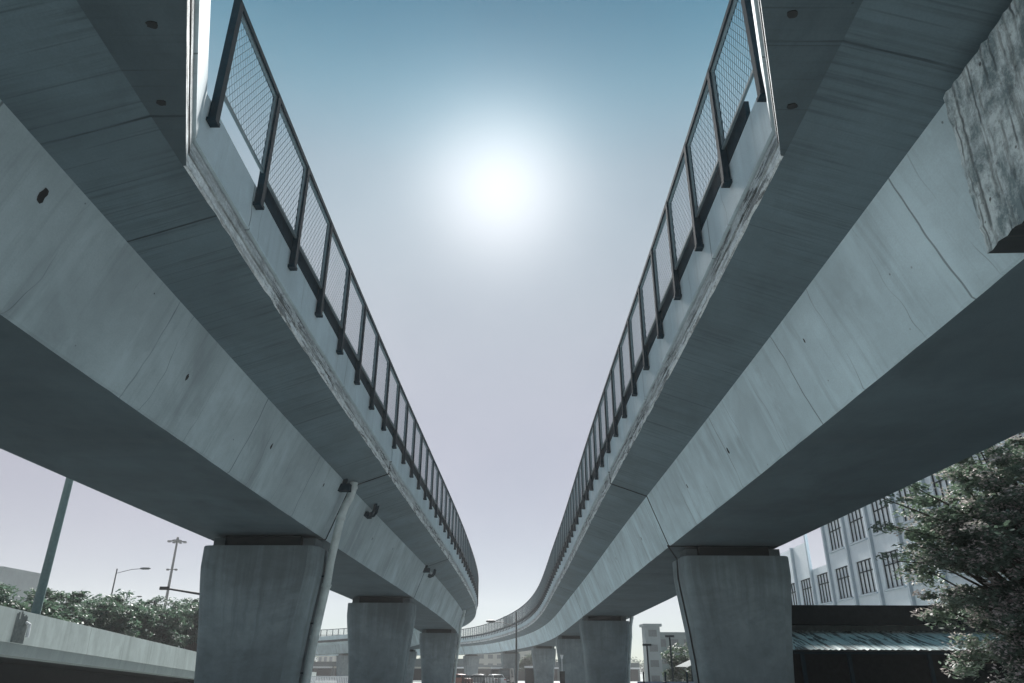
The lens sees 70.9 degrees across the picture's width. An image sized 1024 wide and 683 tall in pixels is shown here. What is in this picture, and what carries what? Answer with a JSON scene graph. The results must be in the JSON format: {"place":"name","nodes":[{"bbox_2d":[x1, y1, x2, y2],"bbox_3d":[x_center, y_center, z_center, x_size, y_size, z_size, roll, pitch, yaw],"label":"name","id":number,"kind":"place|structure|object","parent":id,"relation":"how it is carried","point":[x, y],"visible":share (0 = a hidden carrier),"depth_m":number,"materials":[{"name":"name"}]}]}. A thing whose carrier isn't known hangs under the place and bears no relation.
{"place":"outdoors","nodes":[
{"label":"outdoors","id":0,"kind":"place"},
{"bbox_2d":[0,0,825,663],"label":"sky","id":1,"kind":"structure","parent":0,"point":[493,178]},
{"bbox_2d":[316,666,644,682],"bbox_3d":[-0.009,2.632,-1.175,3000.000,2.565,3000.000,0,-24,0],"label":"ground","id":2,"kind":"structure","parent":0,"point":[641,678],"depth_m":170.22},
{"bbox_2d":[0,582,31,611],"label":"roadside tree","id":3,"kind":"object","parent":2,"relation":"on","point":[5,596],"visible":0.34,"depth_m":38.67,"materials":[{"name":"green plant"}]},
{"bbox_2d":[0,566,40,601],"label":"apartment block","id":4,"kind":"structure","parent":2,"relation":"on","point":[23,580],"depth_m":147.82,"materials":[{"name":"grey concrete"}]},
{"bbox_2d":[22,598,83,624],"bbox_3d":[-27.417,17.269,40.223,5.943,5.554,6.040,0,-24,0],"label":"roadside tree","id":5,"kind":"object","parent":2,"relation":"on","point":[48,612],"visible":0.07,"depth_m":41.48,"materials":[{"name":"green plant"}]},
{"bbox_2d":[16,587,103,629],"bbox_3d":[-28.416,18.361,43.746,5.980,6.516,5.859,-13,-27,27],"label":"roadside tree","id":6,"kind":"object","parent":2,"relation":"on","point":[73,600],"visible":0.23,"depth_m":44.47,"materials":[{"name":"green plant"}]},
{"bbox_2d":[76,597,142,637],"bbox_3d":[-27.499,19.910,46.789,5.824,6.270,5.575,20,-31,-37],"label":"roadside tree","id":7,"kind":"object","parent":2,"relation":"on","point":[119,624],"visible":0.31,"depth_m":46.92,"materials":[{"name":"green plant"}]},
{"bbox_2d":[80,589,159,639],"bbox_3d":[-28.383,21.061,50.402,6.202,7.200,5.877,0,-24,0],"label":"roadside tree","id":8,"kind":"object","parent":2,"relation":"on","point":[144,616],"visible":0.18,"depth_m":51.06,"materials":[{"name":"green plant"}]},
{"bbox_2d":[111,567,150,593],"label":"street lamp","id":9,"kind":"object","parent":2,"relation":"on","point":[145,568],"visible":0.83,"depth_m":79.85,"materials":[{"name":"grey metal"}]},
{"bbox_2d":[0,605,315,682],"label":"access ramp","id":10,"kind":"structure","parent":2,"relation":"on","point":[36,648],"depth_m":29.42,"materials":[{"name":"concrete"}]},
{"bbox_2d":[31,477,72,614],"bbox_3d":[-19.830,8.589,31.178,0.400,10.200,0.400,0,-24,0],"label":"tall pole","id":11,"kind":"object","parent":10,"relation":"on","point":[38,601],"visible":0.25,"depth_m":30.90,"materials":[{"name":"grey metal"}]},
{"bbox_2d":[132,604,189,647],"bbox_3d":[-27.354,23.050,53.756,5.806,6.415,5.974,0,-24,0],"label":"roadside tree","id":12,"kind":"object","parent":2,"relation":"on","point":[168,622],"visible":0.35,"depth_m":54.01,"materials":[{"name":"green plant"}]},
{"bbox_2d":[135,595,198,643],"bbox_3d":[-28.383,24.068,57.126,6.097,7.390,5.507,-15,-28,31],"label":"roadside tree","id":13,"kind":"object","parent":2,"relation":"on","point":[190,618],"visible":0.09,"depth_m":57.85,"materials":[{"name":"green plant"}]},
{"bbox_2d":[163,537,186,607],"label":"mast","id":14,"kind":"object","parent":2,"relation":"on","point":[176,540],"visible":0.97,"depth_m":147.92,"materials":[{"name":"grey metal"}]},
{"bbox_2d":[159,586,198,594],"bbox_3d":[-21.481,19.482,46.672,3.828,6.600,0.513,20,-31,-37],"label":"signal gantry","id":15,"kind":"object","parent":2,"relation":"on","point":[178,590],"visible":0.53,"depth_m":47.54,"materials":[{"name":"metal"}]},
{"bbox_2d":[171,597,198,649],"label":"roadside tree","id":16,"kind":"object","parent":2,"relation":"on","point":[186,600],"visible":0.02,"depth_m":65.07,"materials":[{"name":"green plant"}]},
{"bbox_2d":[179,602,198,651],"bbox_3d":[-27.268,25.648,60.817,6.120,7.628,5.905,0,-24,0],"label":"roadside tree","id":17,"kind":"object","parent":2,"relation":"on","point":[191,641],"visible":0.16,"depth_m":60.36,"materials":[{"name":"green plant"}]},
{"bbox_2d":[194,536,328,682],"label":"bridge pier","id":18,"kind":"structure","parent":2,"relation":"on","point":[259,596],"depth_m":18.59,"materials":[{"name":"concrete"}]},
{"bbox_2d":[0,0,476,654],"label":"viaduct","id":19,"kind":"object","parent":18,"relation":"on","point":[168,342],"visible":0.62,"depth_m":10.16,"materials":[{"name":"concrete"}]},
{"bbox_2d":[206,0,478,636],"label":"fence","id":20,"kind":"object","parent":19,"relation":"on","point":[265,193],"visible":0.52,"depth_m":13.77,"materials":[{"name":"metal"}]},
{"bbox_2d":[300,481,357,682],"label":"drainpipe","id":21,"kind":"object","parent":18,"relation":"attached to","point":[314,637],"visible":0.92,"depth_m":19.44,"materials":[{"name":"grey plastic"}]},
{"bbox_2d":[312,662,333,679],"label":"shop","id":22,"kind":"structure","parent":2,"relation":"on","point":[323,668],"depth_m":178.06,"materials":[{"name":"white paint"}]},
{"bbox_2d":[317,656,335,661],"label":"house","id":23,"kind":"structure","parent":2,"relation":"on","point":[326,659],"depth_m":271.65,"materials":[{"name":"white paint"}]},
{"bbox_2d":[310,676,347,682],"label":"railing","id":24,"kind":"object","parent":2,"relation":"on","point":[331,679],"visible":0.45,"depth_m":49.79,"materials":[{"name":"white metal"}]},
{"bbox_2d":[333,662,335,679],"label":"shop","id":25,"kind":"structure","parent":2,"relation":"on","point":[334,670],"depth_m":178.00},
{"bbox_2d":[336,654,347,682],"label":"bridge pier","id":26,"kind":"structure","parent":2,"relation":"on","point":[341,664],"depth_m":130.04,"materials":[{"name":"concrete"}]},
{"bbox_2d":[347,597,415,682],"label":"bridge pier","id":27,"kind":"structure","parent":2,"relation":"on","point":[380,631],"depth_m":33.87,"materials":[{"name":"concrete"}]},
{"bbox_2d":[405,650,416,682],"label":"bridge pier","id":28,"kind":"structure","parent":2,"relation":"on","point":[411,665],"depth_m":108.11,"materials":[{"name":"concrete"}]},
{"bbox_2d":[413,659,420,679],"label":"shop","id":29,"kind":"structure","parent":2,"relation":"on","point":[417,672],"depth_m":178.00},
{"bbox_2d":[419,629,457,682],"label":"bridge pier","id":30,"kind":"structure","parent":2,"relation":"on","point":[438,648],"depth_m":58.90,"materials":[{"name":"concrete"}]},
{"bbox_2d":[453,610,465,682],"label":"drainpipe","id":31,"kind":"object","parent":30,"relation":"attached to","point":[458,645],"visible":0.98,"depth_m":59.87,"materials":[{"name":"grey plastic"}]},
{"bbox_2d":[453,659,463,673],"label":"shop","id":32,"kind":"structure","parent":2,"relation":"on","point":[460,667],"depth_m":178.43,"materials":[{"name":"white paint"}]},
{"bbox_2d":[452,674,470,682],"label":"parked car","id":33,"kind":"object","parent":2,"relation":"on","point":[458,678],"visible":0.23,"depth_m":100.49,"materials":[{"name":"red paint"}]},
{"bbox_2d":[463,655,479,675],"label":"bridge pier","id":34,"kind":"structure","parent":2,"relation":"on","point":[471,663],"depth_m":147.10,"materials":[{"name":"concrete"}]},
{"bbox_2d":[470,674,485,682],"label":"parked car","id":35,"kind":"object","parent":2,"relation":"on","point":[479,677],"visible":0.16,"depth_m":111.61,"materials":[{"name":"grey paint"}]},
{"bbox_2d":[314,656,643,671],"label":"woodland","id":36,"kind":"object","parent":2,"relation":"on","point":[641,665],"visible":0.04,"depth_m":321.07,"materials":[{"name":"green plant"}]},
{"bbox_2d":[478,665,501,675],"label":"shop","id":37,"kind":"structure","parent":2,"relation":"on","point":[485,670],"depth_m":178.07},
{"bbox_2d":[478,650,530,664],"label":"apartment block","id":38,"kind":"structure","parent":2,"relation":"on","point":[489,659],"depth_m":210.47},
{"bbox_2d":[501,652,519,682],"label":"bridge pier","id":39,"kind":"structure","parent":2,"relation":"on","point":[507,659],"depth_m":121.59,"materials":[{"name":"concrete"}]},
{"bbox_2d":[519,654,532,671],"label":"distant tree","id":40,"kind":"object","parent":2,"relation":"on","point":[525,662],"visible":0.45,"depth_m":154.51,"materials":[{"name":"green plant"}]},
{"bbox_2d":[524,666,533,682],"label":"market stall","id":41,"kind":"object","parent":2,"relation":"on","point":[529,674],"visible":0.48,"depth_m":115.82,"materials":[{"name":"white paint"}]},
{"bbox_2d":[518,662,558,680],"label":"shop","id":42,"kind":"structure","parent":2,"relation":"on","point":[521,675],"depth_m":177.72,"materials":[{"name":"white paint"}]},
{"bbox_2d":[531,646,555,682],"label":"bridge pier","id":43,"kind":"structure","parent":2,"relation":"on","point":[543,659],"depth_m":94.30,"materials":[{"name":"concrete"}]},
{"bbox_2d":[556,636,585,682],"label":"bridge pier","id":44,"kind":"structure","parent":2,"relation":"on","point":[571,662],"depth_m":68.46,"materials":[{"name":"concrete"}]},
{"bbox_2d":[579,616,629,682],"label":"bridge pier","id":45,"kind":"structure","parent":2,"relation":"on","point":[605,642],"depth_m":45.65,"materials":[{"name":"concrete"}]},
{"bbox_2d":[627,616,633,682],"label":"drainpipe","id":46,"kind":"object","parent":45,"relation":"attached to","point":[631,618],"visible":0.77,"depth_m":46.28,"materials":[{"name":"grey plastic"}]},
{"bbox_2d":[630,663,639,680],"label":"shop","id":47,"kind":"structure","parent":2,"relation":"on","point":[634,671],"depth_m":177.93,"materials":[{"name":"white paint"}]},
{"bbox_2d":[639,624,663,681],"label":"tower","id":48,"kind":"structure","parent":2,"relation":"on","point":[651,634],"depth_m":110.88,"materials":[{"name":"grey concrete"}]},
{"bbox_2d":[648,630,656,636],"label":"window","id":49,"kind":"structure","parent":48,"relation":"in","point":[652,633],"depth_m":111.70,"materials":[{"name":"grey glass"}]},
{"bbox_2d":[649,645,657,651],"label":"window","id":50,"kind":"structure","parent":48,"relation":"in","point":[653,648],"depth_m":110.83,"materials":[{"name":"grey glass"}]},
{"bbox_2d":[650,660,658,666],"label":"window","id":51,"kind":"structure","parent":48,"relation":"in","point":[654,663],"depth_m":109.96,"materials":[{"name":"grey glass"}]},
{"bbox_2d":[652,676,659,681],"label":"window","id":52,"kind":"structure","parent":48,"relation":"in","point":[654,678],"depth_m":109.08,"materials":[{"name":"grey glass"}]},
{"bbox_2d":[637,672,693,682],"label":"hoarding","id":53,"kind":"object","parent":2,"relation":"on","point":[666,680],"visible":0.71,"depth_m":39.76,"materials":[{"name":"paint"}]},
{"bbox_2d":[665,635,673,681],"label":"post","id":54,"kind":"object","parent":2,"relation":"on","point":[669,636],"visible":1,"depth_m":43.10,"materials":[{"name":"black metal"}]},
{"bbox_2d":[660,632,690,680],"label":"apartment block","id":55,"kind":"structure","parent":2,"relation":"on","point":[679,637],"depth_m":116.25,"materials":[{"name":"grey concrete"}]},
{"bbox_2d":[660,639,665,646],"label":"window","id":56,"kind":"structure","parent":55,"relation":"in","point":[663,641],"depth_m":116.26,"materials":[{"name":"grey glass"}]},
{"bbox_2d":[671,639,678,646],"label":"window","id":57,"kind":"structure","parent":55,"relation":"in","point":[673,641],"depth_m":116.26,"materials":[{"name":"grey glass"}]},
{"bbox_2d":[660,643,691,681],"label":"distant tree","id":58,"kind":"object","parent":2,"relation":"on","point":[679,660],"visible":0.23,"depth_m":65.24,"materials":[{"name":"green plant"}]},
{"bbox_2d":[675,660,693,681],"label":"canopy","id":59,"kind":"object","parent":2,"relation":"on","point":[686,663],"visible":0.15,"depth_m":44.00,"materials":[{"name":"paint"}]},
{"bbox_2d":[672,547,794,682],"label":"bridge pier","id":60,"kind":"structure","parent":2,"relation":"on","point":[738,603],"depth_m":20.32,"materials":[{"name":"concrete"}]},
{"bbox_2d":[178,0,1023,655],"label":"viaduct","id":61,"kind":"object","parent":60,"relation":"on","point":[842,324],"visible":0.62,"depth_m":9.87,"materials":[{"name":"concrete"}]},
{"bbox_2d":[327,0,766,639],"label":"fence","id":62,"kind":"object","parent":61,"relation":"on","point":[697,212],"visible":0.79,"depth_m":13.59,"materials":[{"name":"metal"}]},
{"bbox_2d":[943,0,1023,252],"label":"concrete block","id":63,"kind":"structure","parent":61,"relation":"attached to","point":[983,97],"depth_m":6.11,"materials":[{"name":"grey concrete"}]},
{"bbox_2d":[667,545,698,682],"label":"drainpipe","id":64,"kind":"object","parent":60,"relation":"attached to","point":[685,613],"visible":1,"depth_m":20.92,"materials":[{"name":"grey plastic"}]},
{"bbox_2d":[780,433,1023,604],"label":"office building","id":65,"kind":"structure","parent":2,"relation":"on","point":[853,571],"depth_m":40.56,"materials":[{"name":"paint"}]},
{"bbox_2d":[791,583,797,604],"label":"window","id":66,"kind":"structure","parent":65,"relation":"in","point":[793,592],"depth_m":52.72,"materials":[{"name":"grey glass"}]},
{"bbox_2d":[801,578,813,604],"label":"window","id":67,"kind":"structure","parent":65,"relation":"in","point":[806,584],"depth_m":49.95,"materials":[{"name":"grey glass"}]},
{"bbox_2d":[817,572,832,604],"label":"window","id":68,"kind":"structure","parent":65,"relation":"in","point":[823,581],"depth_m":46.74,"materials":[{"name":"grey glass"}]},
{"bbox_2d":[828,519,844,553],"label":"window","id":69,"kind":"structure","parent":65,"relation":"in","point":[834,527],"depth_m":44.78,"materials":[{"name":"grey glass"}]},
{"bbox_2d":[836,566,853,601],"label":"window","id":70,"kind":"structure","parent":65,"relation":"in","point":[842,573],"depth_m":43.63,"materials":[{"name":"grey glass"}]},
{"bbox_2d":[848,508,867,545],"bbox_3d":[19.871,10.623,41.515,0.265,1.895,2.400,-1,-24,3],"label":"window","id":71,"kind":"structure","parent":65,"relation":"in","point":[858,532],"depth_m":41.65,"materials":[{"name":"grey glass"}]},
{"bbox_2d":[857,558,877,596],"bbox_3d":[19.862,13.226,40.354,0.265,1.895,2.400,-1,-24,3],"label":"window","id":72,"kind":"structure","parent":65,"relation":"in","point":[868,585],"depth_m":40.49,"materials":[{"name":"grey glass"}]},
{"bbox_2d":[871,496,891,535],"bbox_3d":[19.697,9.231,38.397,0.265,1.895,2.400,-1,-24,3],"label":"window","id":73,"kind":"structure","parent":65,"relation":"in","point":[881,512],"depth_m":38.61,"materials":[{"name":"grey glass"}]},
{"bbox_2d":[881,549,906,591],"bbox_3d":[19.688,11.833,37.235,0.265,1.895,2.400,-1,-24,3],"label":"window","id":74,"kind":"structure","parent":65,"relation":"in","point":[893,584],"depth_m":37.41,"materials":[{"name":"grey glass"}]},
{"bbox_2d":[899,482,922,524],"bbox_3d":[19.523,7.838,35.278,0.265,1.895,2.400,-1,-24,3],"label":"window","id":75,"kind":"structure","parent":65,"relation":"in","point":[903,493],"depth_m":35.74,"materials":[{"name":"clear glass"}]},
{"bbox_2d":[912,542,939,584],"bbox_3d":[19.514,10.441,34.116,0.265,1.895,2.400,-1,-24,3],"label":"window","id":76,"kind":"structure","parent":65,"relation":"in","point":[917,542],"depth_m":34.48,"materials":[{"name":"grey glass"}]},
{"bbox_2d":[931,466,960,506],"bbox_3d":[19.349,6.446,32.159,0.265,1.895,2.400,-1,-24,3],"label":"window","id":77,"kind":"structure","parent":65,"relation":"in","point":[942,483],"depth_m":32.64,"materials":[{"name":"grey glass"}]},
{"bbox_2d":[949,543,965,577],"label":"window","id":78,"kind":"structure","parent":65,"relation":"in","point":[954,575],"depth_m":31.37,"materials":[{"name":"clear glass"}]},
{"bbox_2d":[970,445,998,494],"bbox_3d":[19.175,5.053,29.040,0.265,1.895,2.400,-1,-24,3],"label":"window","id":79,"kind":"structure","parent":65,"relation":"in","point":[972,456],"depth_m":29.57,"materials":[{"name":"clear glass"}]},
{"bbox_2d":[792,605,1023,682],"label":"shed","id":80,"kind":"structure","parent":2,"relation":"on","point":[865,644],"depth_m":23.68,"materials":[{"name":"paint"}]},
{"bbox_2d":[867,431,1023,682],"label":"flowering tree","id":81,"kind":"object","parent":2,"relation":"on","point":[985,535],"visible":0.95,"depth_m":17.46,"materials":[{"name":"green plant"}]},
{"bbox_2d":[499,668,513,682],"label":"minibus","id":82,"kind":"object","parent":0,"point":[507,674],"visible":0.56,"depth_m":114.56,"materials":[{"name":"paint"}]},
{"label":"road","id":83,"kind":"structure","parent":0,"visible":0},
{"bbox_2d":[462,675,499,682],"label":"railing","id":84,"kind":"object","parent":83,"relation":"on","point":[465,676],"visible":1,"depth_m":62.42,"materials":[{"name":"metal"}]},
{"bbox_2d":[485,674,505,682],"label":"parked car","id":85,"kind":"object","parent":83,"relation":"on","point":[502,679],"visible":0.49,"depth_m":105.84,"materials":[{"name":"white paint"}]},
{"bbox_2d":[491,667,501,673],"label":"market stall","id":86,"kind":"object","parent":83,"relation":"on","point":[494,670],"visible":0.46,"depth_m":123.31,"materials":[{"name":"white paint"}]},
{"bbox_2d":[486,612,516,682],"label":"street lamp","id":87,"kind":"object","parent":83,"relation":"on","point":[490,621],"visible":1,"depth_m":66.31,"materials":[{"name":"grey metal"}]},
{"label":"pavement","id":88,"kind":"structure","parent":0,"visible":0},
{"bbox_2d":[560,655,564,682],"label":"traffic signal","id":89,"kind":"object","parent":88,"relation":"on","point":[562,676],"visible":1,"depth_m":56.49,"materials":[{"name":"black metal"}]},
{"bbox_2d":[642,644,650,681],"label":"post","id":90,"kind":"object","parent":88,"relation":"on","point":[646,645],"visible":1,"depth_m":42.51,"materials":[{"name":"black metal"}]}
]}

